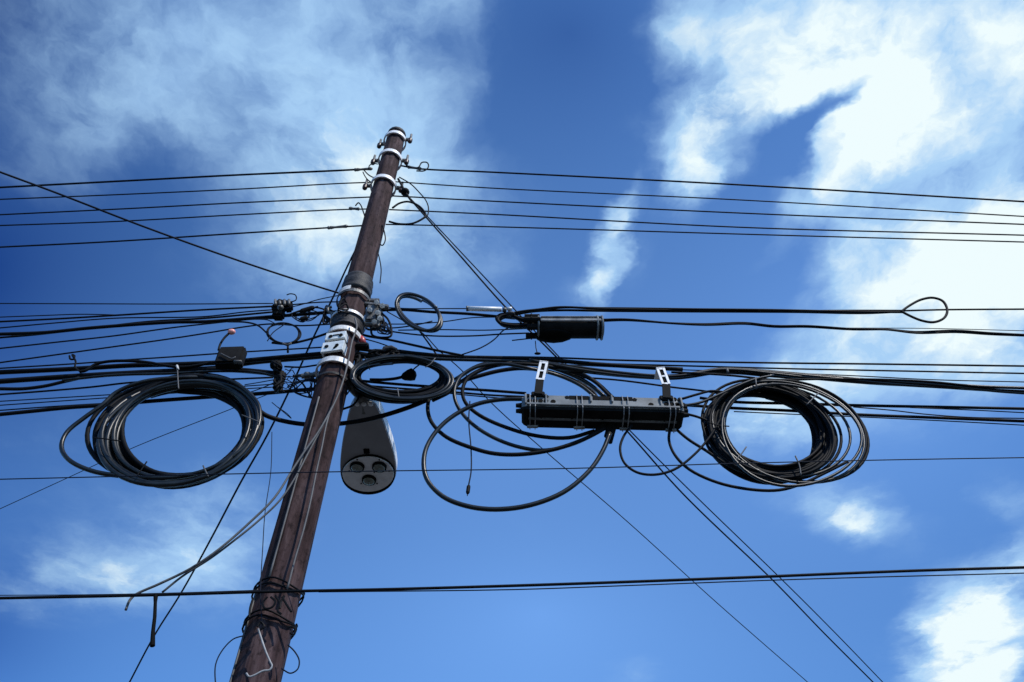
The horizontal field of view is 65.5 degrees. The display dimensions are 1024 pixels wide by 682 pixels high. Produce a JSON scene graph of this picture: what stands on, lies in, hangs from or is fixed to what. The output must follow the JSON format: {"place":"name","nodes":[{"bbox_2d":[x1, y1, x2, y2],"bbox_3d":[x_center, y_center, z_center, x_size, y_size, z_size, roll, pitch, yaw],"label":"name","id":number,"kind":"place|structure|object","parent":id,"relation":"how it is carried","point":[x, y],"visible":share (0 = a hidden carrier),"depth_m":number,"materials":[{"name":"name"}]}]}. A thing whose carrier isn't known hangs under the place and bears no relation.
{"place":"outdoors","nodes":[
{"label":"outdoors","id":0,"kind":"place"},
{"bbox_2d":[0,395,265,508],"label":"drop wire","id":1,"kind":"object","parent":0,"point":[130,448],"visible":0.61,"depth_m":7.58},
{"bbox_2d":[0,367,276,383],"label":"telecom cable","id":2,"kind":"object","parent":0,"point":[32,379],"visible":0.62,"depth_m":6.09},
{"bbox_2d":[0,376,78,390],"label":"telecom cable","id":3,"kind":"object","parent":2,"relation":"attached to","point":[29,387],"visible":1,"depth_m":5.96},
{"bbox_2d":[0,318,284,348],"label":"telecom wire","id":4,"kind":"object","parent":2,"relation":"attached to","point":[110,335],"visible":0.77,"depth_m":6.50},
{"bbox_2d":[59,365,264,488],"bbox_3d":[-2.386,0.599,5.621,1.335,1.290,0.350,0,-51,0],"label":"cable coil","id":5,"kind":"object","parent":2,"relation":"hanging from","point":[111,453],"visible":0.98,"depth_m":5.51,"materials":[{"name":"rubber"}]},
{"bbox_2d":[0,377,272,394],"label":"telecom wire","id":6,"kind":"object","parent":5,"relation":"attached to","point":[108,385],"visible":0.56,"depth_m":6.11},
{"bbox_2d":[0,384,272,401],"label":"telecom wire","id":7,"kind":"object","parent":5,"relation":"attached to","point":[94,395],"visible":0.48,"depth_m":6.09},
{"bbox_2d":[0,387,272,405],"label":"telecom wire","id":8,"kind":"object","parent":5,"relation":"attached to","point":[92,398],"visible":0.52,"depth_m":6.06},
{"bbox_2d":[79,359,214,372],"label":"telecom cable","id":9,"kind":"object","parent":5,"relation":"attached to","point":[144,362],"visible":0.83,"depth_m":6.16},
{"bbox_2d":[62,370,273,381],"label":"telecom cable","id":10,"kind":"object","parent":5,"relation":"attached to","point":[169,373],"visible":0.95,"depth_m":6.05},
{"bbox_2d":[214,329,246,369],"bbox_3d":[-2.140,0.057,6.130,0.252,0.444,0.120,0,-51,0],"label":"junction box","id":11,"kind":"object","parent":5,"relation":"attached to","point":[230,358],"visible":1,"depth_m":6.02,"materials":[{"name":"black plastic"}]},
{"bbox_2d":[270,360,294,392],"bbox_3d":[-1.733,0.263,5.978,0.258,0.425,0.138,0,-51,0],"label":"cable bundle","id":12,"kind":"object","parent":2,"relation":"hanging from","point":[279,379],"visible":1,"depth_m":5.96,"materials":[{"name":"black plastic"}]},
{"bbox_2d":[287,376,313,396],"bbox_3d":[-1.565,0.333,5.956,0.188,0.213,0.144,0,-51,0],"label":"wire tangle","id":13,"kind":"object","parent":12,"relation":"attached to","point":[311,381],"visible":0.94,"depth_m":5.91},
{"bbox_2d":[301,372,315,378],"bbox_3d":[-1.527,0.264,6.001,0.114,0.073,0.065,0,-51,0],"label":"clamp","id":14,"kind":"object","parent":13,"relation":"attached to","point":[306,375],"visible":0.81,"depth_m":5.97,"materials":[{"name":"metal"}]},
{"bbox_2d":[495,311,526,328],"bbox_3d":[0.041,-0.181,6.420,0.359,0.265,0.117,0,-51,0],"label":"cable loop","id":15,"kind":"object","parent":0,"point":[499,317],"visible":0.78,"depth_m":6.39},
{"bbox_2d":[466,306,511,312],"bbox_3d":[-0.188,-0.264,6.534,0.376,0.069,0.058,0,-51,0],"label":"splice sleeve","id":16,"kind":"object","parent":15,"relation":"attached to","point":[486,309],"visible":0.99,"depth_m":6.53,"materials":[{"name":"metal"}]},
{"bbox_2d":[523,313,603,342],"bbox_3d":[0.409,-0.107,6.327,0.639,0.194,0.227,0,-51,0],"label":"barrel closure","id":17,"kind":"object","parent":15,"relation":"attached to","point":[554,329],"visible":1,"depth_m":6.26,"materials":[{"name":"black plastic"}]},
{"bbox_2d":[505,306,903,314],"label":"telecom cable","id":18,"kind":"object","parent":15,"relation":"attached to","point":[726,310],"visible":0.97,"depth_m":6.53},
{"bbox_2d":[521,309,886,314],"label":"telecom cable","id":19,"kind":"object","parent":18,"relation":"attached to","point":[576,310],"visible":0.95,"depth_m":6.56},
{"bbox_2d":[604,318,1023,336],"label":"telecom wire","id":20,"kind":"object","parent":19,"relation":"attached to","point":[830,327],"visible":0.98,"depth_m":6.44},
{"bbox_2d":[904,308,1023,311],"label":"telecom wire","id":21,"kind":"object","parent":19,"relation":"attached to","point":[966,309],"visible":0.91,"depth_m":6.62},
{"bbox_2d":[901,296,948,322],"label":"telecom cable","id":22,"kind":"object","parent":18,"relation":"attached to","point":[926,321],"visible":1,"depth_m":6.52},
{"bbox_2d":[0,457,1023,479],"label":"thin wire","id":23,"kind":"object","parent":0,"point":[509,469],"visible":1,"depth_m":4.54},
{"bbox_2d":[0,0,1023,681],"label":"sky","id":24,"kind":"structure","parent":0,"point":[923,97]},
{"bbox_2d":[387,311,806,681],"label":"drop wire","id":25,"kind":"object","parent":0,"point":[608,505],"visible":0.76,"depth_m":8.18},
{"bbox_2d":[529,358,1023,394],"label":"telecom cable","id":26,"kind":"object","parent":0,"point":[721,370],"visible":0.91,"depth_m":6.00,"materials":[{"name":"rubber"}]},
{"bbox_2d":[671,371,1023,388],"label":"telecom cable","id":27,"kind":"object","parent":26,"relation":"attached to","point":[873,379],"visible":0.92,"depth_m":5.95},
{"bbox_2d":[701,368,869,487],"bbox_3d":[1.862,0.657,5.560,1.132,1.302,0.451,0,-51,0],"label":"cable coil","id":28,"kind":"object","parent":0,"point":[808,408],"visible":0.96,"depth_m":5.39,"materials":[{"name":"rubber"}]},
{"bbox_2d":[580,376,717,393],"bbox_3d":[1.112,0.352,6.031,1.176,0.242,0.015,0,-51,0],"label":"telecom wire","id":29,"kind":"object","parent":28,"relation":"attached to","point":[648,384],"visible":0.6,"depth_m":6.06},
{"bbox_2d":[682,385,743,399],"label":"slack cable","id":30,"kind":"object","parent":28,"relation":"attached to","point":[708,391],"visible":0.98,"depth_m":5.66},
{"bbox_2d":[685,374,773,405],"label":"slack cable","id":31,"kind":"object","parent":28,"relation":"attached to","point":[729,389],"visible":0.95,"depth_m":5.66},
{"bbox_2d":[570,364,1023,382],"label":"telecom wire","id":32,"kind":"object","parent":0,"point":[877,376],"visible":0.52,"depth_m":6.17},
{"bbox_2d":[619,363,1023,373],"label":"telecom wire","id":33,"kind":"object","parent":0,"point":[832,369],"visible":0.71,"depth_m":6.21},
{"bbox_2d":[687,404,1023,422],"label":"telecom cable","id":34,"kind":"object","parent":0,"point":[882,415],"visible":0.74,"depth_m":5.81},
{"bbox_2d":[700,397,1023,409],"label":"telecom cable","id":35,"kind":"object","parent":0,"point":[893,406],"visible":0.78,"depth_m":5.89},
{"bbox_2d":[734,411,1023,425],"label":"telecom wire","id":36,"kind":"object","parent":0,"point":[889,418],"visible":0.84,"depth_m":5.83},
{"bbox_2d":[853,406,1023,418],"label":"telecom wire","id":37,"kind":"object","parent":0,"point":[940,415],"visible":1,"depth_m":5.79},
{"bbox_2d":[890,328,1023,330],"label":"telecom wire","id":38,"kind":"object","parent":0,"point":[953,328],"visible":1,"depth_m":6.42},
{"bbox_2d":[910,407,1023,412],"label":"telecom wire","id":39,"kind":"object","parent":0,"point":[967,409],"visible":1,"depth_m":5.84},
{"label":"ground","id":40,"kind":"structure","parent":0,"visible":0},
{"bbox_2d":[229,126,412,681],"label":"utility pole","id":41,"kind":"object","parent":40,"relation":"on","point":[262,653],"visible":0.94,"depth_m":5.13,"materials":[{"name":"wood"}]},
{"bbox_2d":[0,387,314,415],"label":"telecom cable","id":42,"kind":"object","parent":41,"relation":"attached to","point":[48,409],"visible":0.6,"depth_m":5.97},
{"bbox_2d":[0,403,98,410],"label":"telecom wire","id":43,"kind":"object","parent":42,"relation":"attached to","point":[41,407],"visible":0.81,"depth_m":5.93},
{"bbox_2d":[0,323,329,362],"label":"telecom wire","id":44,"kind":"object","parent":41,"relation":"attached to","point":[151,341],"visible":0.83,"depth_m":6.35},
{"bbox_2d":[266,322,301,352],"bbox_3d":[-1.800,-0.052,6.347,0.280,0.513,0.147,-10,-51,8],"label":"wire loop","id":45,"kind":"object","parent":44,"relation":"hanging from","point":[296,339],"visible":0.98,"depth_m":6.30,"materials":[{"name":"metal"}]},
{"bbox_2d":[227,321,286,343],"bbox_3d":[-2.017,-0.065,6.302,0.546,0.301,0.014,0,-51,0],"label":"telecom wire","id":46,"kind":"object","parent":45,"relation":"attached to","point":[268,334],"visible":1,"depth_m":6.38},
{"bbox_2d":[0,310,336,335],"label":"telecom cable","id":47,"kind":"object","parent":41,"relation":"attached to","point":[143,324],"visible":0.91,"depth_m":6.50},
{"bbox_2d":[0,314,112,317],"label":"telecom wire","id":48,"kind":"object","parent":47,"relation":"attached to","point":[53,315],"visible":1,"depth_m":6.67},
{"bbox_2d":[0,305,271,322],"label":"telecom wire","id":49,"kind":"object","parent":47,"relation":"attached to","point":[135,314],"visible":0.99,"depth_m":6.65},
{"bbox_2d":[0,309,271,328],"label":"telecom wire","id":50,"kind":"object","parent":47,"relation":"attached to","point":[135,317],"visible":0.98,"depth_m":6.66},
{"bbox_2d":[0,311,272,338],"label":"telecom wire","id":51,"kind":"object","parent":47,"relation":"attached to","point":[225,316],"visible":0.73,"depth_m":6.61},
{"bbox_2d":[271,293,296,320],"bbox_3d":[-1.899,-0.288,6.607,0.191,0.305,0.159,-30,-57,23],"label":"splice box","id":52,"kind":"object","parent":47,"relation":"attached to","point":[278,306],"visible":1,"depth_m":6.55,"materials":[{"name":"black plastic"}]},
{"bbox_2d":[0,303,272,304],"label":"telecom wire","id":53,"kind":"object","parent":52,"relation":"attached to","point":[141,303],"visible":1,"depth_m":6.84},
{"bbox_2d":[0,171,341,294],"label":"drop wire","id":54,"kind":"object","parent":41,"relation":"attached to","point":[101,210],"visible":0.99,"depth_m":6.06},
{"bbox_2d":[0,169,353,187],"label":"power line","id":55,"kind":"object","parent":41,"relation":"attached to","point":[55,184],"visible":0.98,"depth_m":8.17,"materials":[{"name":"rubber"}]},
{"bbox_2d":[0,225,361,247],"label":"power line","id":56,"kind":"object","parent":41,"relation":"attached to","point":[171,238],"visible":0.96,"depth_m":7.29,"materials":[{"name":"rubber"}]},
{"bbox_2d":[0,208,365,225],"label":"power line","id":57,"kind":"object","parent":41,"relation":"attached to","point":[180,217],"visible":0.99,"depth_m":7.56,"materials":[{"name":"rubber"}]},
{"bbox_2d":[0,196,369,214],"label":"power line","id":58,"kind":"object","parent":41,"relation":"attached to","point":[185,205],"visible":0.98,"depth_m":7.74,"materials":[{"name":"rubber"}]},
{"bbox_2d":[0,182,370,199],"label":"power line","id":59,"kind":"object","parent":41,"relation":"attached to","point":[183,191],"visible":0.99,"depth_m":7.96,"materials":[{"name":"rubber"}]},
{"bbox_2d":[214,635,243,681],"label":"thin wire","id":60,"kind":"object","parent":41,"relation":"attached to","point":[219,655],"visible":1,"depth_m":4.00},
{"bbox_2d":[124,318,357,610],"bbox_3d":[-1.595,0.616,5.127,0.866,2.493,0.014,0,-51,0],"label":"loose cable","id":61,"kind":"object","parent":41,"relation":"attached to","point":[238,532],"visible":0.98,"depth_m":4.69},
{"bbox_2d":[129,252,353,681],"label":"drop wire","id":62,"kind":"object","parent":41,"relation":"attached to","point":[248,468],"visible":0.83,"depth_m":6.57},
{"bbox_2d":[162,422,325,592],"bbox_3d":[-1.550,0.926,4.781,0.660,1.335,0.012,0,-51,0],"label":"loose cable","id":63,"kind":"object","parent":41,"relation":"attached to","point":[232,541],"visible":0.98,"depth_m":4.59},
{"bbox_2d":[260,433,271,620],"bbox_3d":[-1.466,1.023,4.741,0.380,1.526,0.040,-21,-54,17],"label":"thin wire","id":64,"kind":"object","parent":41,"relation":"attached to","point":[263,528],"visible":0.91,"depth_m":4.58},
{"bbox_2d":[281,644,299,673],"bbox_3d":[-1.105,1.600,4.008,0.089,0.158,0.007,0,-51,0],"label":"thin wire","id":65,"kind":"object","parent":41,"relation":"attached to","point":[298,660],"visible":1,"depth_m":3.98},
{"bbox_2d":[271,332,326,344],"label":"telecom cable","id":66,"kind":"object","parent":41,"relation":"attached to","point":[312,338],"visible":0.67,"depth_m":6.28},
{"bbox_2d":[286,415,329,589],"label":"loose cable","id":67,"kind":"object","parent":41,"relation":"attached to","point":[292,568],"visible":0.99,"depth_m":4.68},
{"bbox_2d":[337,298,349,313],"bbox_3d":[-1.319,-0.280,6.290,0.107,0.274,0.163,15,-52,-12],"label":"wire tangle","id":68,"kind":"object","parent":41,"relation":"attached to","point":[339,309],"visible":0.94,"depth_m":6.20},
{"bbox_2d":[355,335,376,357],"bbox_3d":[-1.098,0.041,6.067,0.184,0.244,0.075,0,-51,0],"label":"cable clamp","id":69,"kind":"object","parent":41,"relation":"attached to","point":[362,344],"visible":0.88,"depth_m":6.04,"materials":[{"name":"black plastic"}]},
{"bbox_2d":[340,381,396,494],"bbox_3d":[-1.144,0.757,6.170,0.457,0.236,1.200,0,-51,0],"label":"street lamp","id":70,"kind":"object","parent":41,"relation":"attached to","point":[368,446],"visible":0.86,"depth_m":6.19,"materials":[{"name":"metal"}]},
{"bbox_2d":[366,315,385,330],"bbox_3d":[-1.116,-0.170,6.513,0.214,0.419,0.171,0,-51,0],"label":"wire tangle","id":71,"kind":"object","parent":41,"relation":"attached to","point":[381,322],"visible":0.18,"depth_m":6.46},
{"bbox_2d":[382,317,491,324],"bbox_3d":[-0.610,-0.169,6.602,1.031,0.104,0.009,0,-51,0],"label":"telecom wire","id":72,"kind":"object","parent":71,"relation":"attached to","point":[443,321],"visible":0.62,"depth_m":6.59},
{"bbox_2d":[381,329,528,336],"bbox_3d":[-0.478,-0.068,6.447,1.233,0.106,0.013,0,-51,0],"label":"telecom wire","id":73,"kind":"object","parent":71,"relation":"attached to","point":[455,335],"visible":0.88,"depth_m":6.42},
{"bbox_2d":[370,313,392,338],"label":"telecom cable","id":74,"kind":"object","parent":41,"relation":"attached to","point":[383,337],"visible":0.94,"depth_m":6.21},
{"bbox_2d":[375,322,391,334],"bbox_3d":[-1.003,-0.084,6.241,0.102,0.226,0.210,27,-56,-21],"label":"wire tangle","id":75,"kind":"object","parent":41,"relation":"attached to","point":[388,331],"visible":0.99,"depth_m":6.20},
{"bbox_2d":[350,354,453,403],"bbox_3d":[-0.813,0.277,5.888,0.811,0.832,0.402,0,-51,0],"label":"cable coil","id":76,"kind":"object","parent":41,"relation":"attached to","point":[443,383],"visible":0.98,"depth_m":5.72,"materials":[{"name":"rubber"}]},
{"bbox_2d":[262,397,435,425],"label":"slack cable","id":77,"kind":"object","parent":76,"relation":"attached to","point":[354,421],"visible":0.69,"depth_m":5.69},
{"bbox_2d":[367,349,399,355],"bbox_3d":[-0.983,0.095,6.048,0.254,0.220,0.131,0,-51,0],"label":"wire tangle","id":78,"kind":"object","parent":76,"relation":"on","point":[377,352],"visible":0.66,"depth_m":6.03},
{"bbox_2d":[370,365,418,380],"bbox_3d":[-0.878,0.229,6.102,0.396,0.227,0.095,0,-51,0],"label":"drop clamp","id":79,"kind":"object","parent":76,"relation":"attached to","point":[410,374],"visible":0.89,"depth_m":6.03,"materials":[{"name":"black plastic"}]},
{"bbox_2d":[363,380,525,394],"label":"telecom cable","id":80,"kind":"object","parent":76,"relation":"attached to","point":[458,388],"visible":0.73,"depth_m":5.99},
{"bbox_2d":[432,361,511,401],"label":"slack cable","id":81,"kind":"object","parent":76,"relation":"attached to","point":[449,391],"visible":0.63,"depth_m":5.79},
{"bbox_2d":[440,367,597,396],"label":"slack cable","id":82,"kind":"object","parent":76,"relation":"attached to","point":[491,372],"visible":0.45,"depth_m":6.08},
{"bbox_2d":[397,178,411,200],"bbox_3d":[-1.066,-1.502,7.901,0.180,0.437,0.089,-16,-52,12],"label":"wire connector","id":83,"kind":"object","parent":41,"relation":"hanging from","point":[404,191],"visible":1,"depth_m":7.83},
{"bbox_2d":[389,201,426,224],"bbox_3d":[-0.978,-1.216,7.546,0.346,0.439,0.019,0,-51,0],"label":"jumper wire","id":84,"kind":"object","parent":41,"relation":"attached to","point":[416,204],"visible":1,"depth_m":7.51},
{"bbox_2d":[362,334,463,356],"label":"telecom cable","id":85,"kind":"object","parent":41,"relation":"attached to","point":[418,346],"visible":0.76,"depth_m":6.28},
{"bbox_2d":[394,292,442,332],"bbox_3d":[-0.759,-0.218,6.535,0.421,0.650,0.215,0,-51,0],"label":"cable coil","id":86,"kind":"object","parent":41,"relation":"attached to","point":[437,327],"visible":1,"depth_m":6.44,"materials":[{"name":"rubber"}]},
{"bbox_2d":[381,308,514,319],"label":"telecom cable","id":87,"kind":"object","parent":86,"relation":"attached to","point":[445,312],"visible":0.76,"depth_m":6.58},
{"bbox_2d":[363,354,533,362],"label":"telecom cable","id":88,"kind":"object","parent":41,"relation":"attached to","point":[468,359],"visible":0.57,"depth_m":6.16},
{"bbox_2d":[461,362,612,439],"bbox_3d":[0.186,0.438,5.753,1.116,0.843,0.139,0,-51,0],"label":"slack cable","id":89,"kind":"object","parent":88,"relation":"hanging from","point":[518,431],"visible":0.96,"depth_m":5.61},
{"bbox_2d":[516,360,688,443],"bbox_3d":[0.612,0.430,5.507,1.172,0.648,0.225,0,-51,0],"label":"splice closure","id":90,"kind":"object","parent":89,"relation":"hanging from","point":[665,411],"visible":0.98,"depth_m":5.39,"materials":[{"name":"black plastic"}]},
{"bbox_2d":[421,397,611,511],"bbox_3d":[0.041,0.707,5.157,1.242,0.990,0.031,0,-51,0],"label":"slack cable","id":91,"kind":"object","parent":90,"relation":"hanging from","point":[574,484],"visible":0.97,"depth_m":4.97,"materials":[{"name":"rubber"}]},
{"bbox_2d":[426,399,606,456],"bbox_3d":[0.023,0.555,5.437,1.251,0.621,0.028,0,-51,0],"label":"slack cable","id":92,"kind":"object","parent":90,"relation":"attached to","point":[506,454],"visible":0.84,"depth_m":5.25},
{"bbox_2d":[452,362,595,450],"bbox_3d":[0.099,0.487,5.662,1.055,0.902,0.139,0,-51,0],"label":"slack cable","id":93,"kind":"object","parent":90,"relation":"attached to","point":[489,435],"visible":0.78,"depth_m":5.84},
{"bbox_2d":[468,401,471,483],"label":"hanging wire","id":94,"kind":"object","parent":93,"relation":"hanging from","point":[470,443],"visible":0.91,"depth_m":5.33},
{"bbox_2d":[619,400,734,475],"bbox_3d":[1.123,0.631,5.282,0.856,0.688,0.017,0,-51,0],"label":"slack cable","id":95,"kind":"object","parent":90,"relation":"hanging from","point":[675,468],"visible":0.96,"depth_m":5.15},
{"bbox_2d":[674,427,744,473],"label":"slack cable","id":96,"kind":"object","parent":90,"relation":"attached to","point":[703,448],"visible":0.94,"depth_m":5.25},
{"bbox_2d":[667,429,848,491],"bbox_3d":[1.608,0.763,5.184,1.144,0.561,0.020,0,-51,0],"label":"slack cable","id":97,"kind":"object","parent":90,"relation":"hanging from","point":[740,487],"visible":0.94,"depth_m":5.04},
{"bbox_2d":[373,385,524,396],"bbox_3d":[-0.565,0.369,5.947,1.341,0.152,0.015,0,-51,0],"label":"telecom wire","id":98,"kind":"object","parent":41,"relation":"attached to","point":[481,394],"visible":0.45,"depth_m":5.91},
{"bbox_2d":[398,329,519,330],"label":"telecom wire","id":99,"kind":"object","parent":41,"relation":"attached to","point":[461,329],"visible":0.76,"depth_m":6.57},
{"bbox_2d":[0,566,1023,599],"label":"cable","id":100,"kind":"object","parent":41,"relation":"attached to","point":[512,585],"visible":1,"depth_m":4.24,"materials":[{"name":"rubber"}]},
{"bbox_2d":[0,590,255,595],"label":"wire","id":101,"kind":"object","parent":100,"relation":"attached to","point":[108,594],"visible":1,"depth_m":4.20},
{"bbox_2d":[150,593,157,646],"bbox_3d":[-1.837,1.430,4.088,0.108,0.298,0.026,0,-51,0],"label":"strap","id":102,"kind":"object","parent":100,"relation":"hanging from","point":[152,637],"visible":1,"depth_m":4.07,"materials":[{"name":"plastic"}]},
{"bbox_2d":[318,572,1023,592],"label":"wire","id":103,"kind":"object","parent":100,"relation":"attached to","point":[671,583],"visible":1,"depth_m":4.25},
{"bbox_2d":[381,349,682,371],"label":"telecom cable","id":104,"kind":"object","parent":41,"relation":"attached to","point":[614,365],"visible":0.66,"depth_m":6.20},
{"bbox_2d":[0,352,321,374],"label":"telecom cable","id":105,"kind":"object","parent":104,"relation":"attached to","point":[142,365],"visible":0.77,"depth_m":6.21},
{"bbox_2d":[0,347,321,368],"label":"telecom wire","id":106,"kind":"object","parent":105,"relation":"attached to","point":[155,358],"visible":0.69,"depth_m":6.33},
{"bbox_2d":[200,356,322,366],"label":"telecom cable","id":107,"kind":"object","parent":105,"relation":"attached to","point":[286,360],"visible":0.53,"depth_m":6.33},
{"bbox_2d":[454,362,605,395],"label":"slack cable","id":108,"kind":"object","parent":104,"relation":"attached to","point":[591,386],"visible":0.48,"depth_m":6.06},
{"bbox_2d":[520,356,1023,366],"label":"telecom wire","id":109,"kind":"object","parent":104,"relation":"attached to","point":[780,362],"visible":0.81,"depth_m":6.24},
{"bbox_2d":[412,201,872,681],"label":"drop cable","id":110,"kind":"object","parent":41,"relation":"attached to","point":[634,439],"visible":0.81,"depth_m":7.62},
{"bbox_2d":[412,200,882,681],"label":"drop cable","id":111,"kind":"object","parent":41,"relation":"attached to","point":[664,464],"visible":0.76,"depth_m":7.62,"materials":[{"name":"metal"}]},
{"bbox_2d":[386,224,1023,242],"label":"power line","id":112,"kind":"object","parent":41,"relation":"attached to","point":[712,233],"visible":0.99,"depth_m":7.35,"materials":[{"name":"rubber"}]},
{"bbox_2d":[389,209,1023,235],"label":"power line","id":113,"kind":"object","parent":41,"relation":"attached to","point":[712,225],"visible":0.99,"depth_m":7.45,"materials":[{"name":"rubber"}]},
{"bbox_2d":[392,195,1023,224],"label":"power line","id":114,"kind":"object","parent":41,"relation":"attached to","point":[713,211],"visible":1,"depth_m":7.65,"materials":[{"name":"rubber"}]},
{"bbox_2d":[395,181,1023,216],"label":"power line","id":115,"kind":"object","parent":41,"relation":"attached to","point":[716,198],"visible":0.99,"depth_m":7.84,"materials":[{"name":"rubber"}]},
{"bbox_2d":[401,165,1023,202],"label":"power line","id":116,"kind":"object","parent":41,"relation":"attached to","point":[722,184],"visible":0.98,"depth_m":8.08,"materials":[{"name":"rubber"}]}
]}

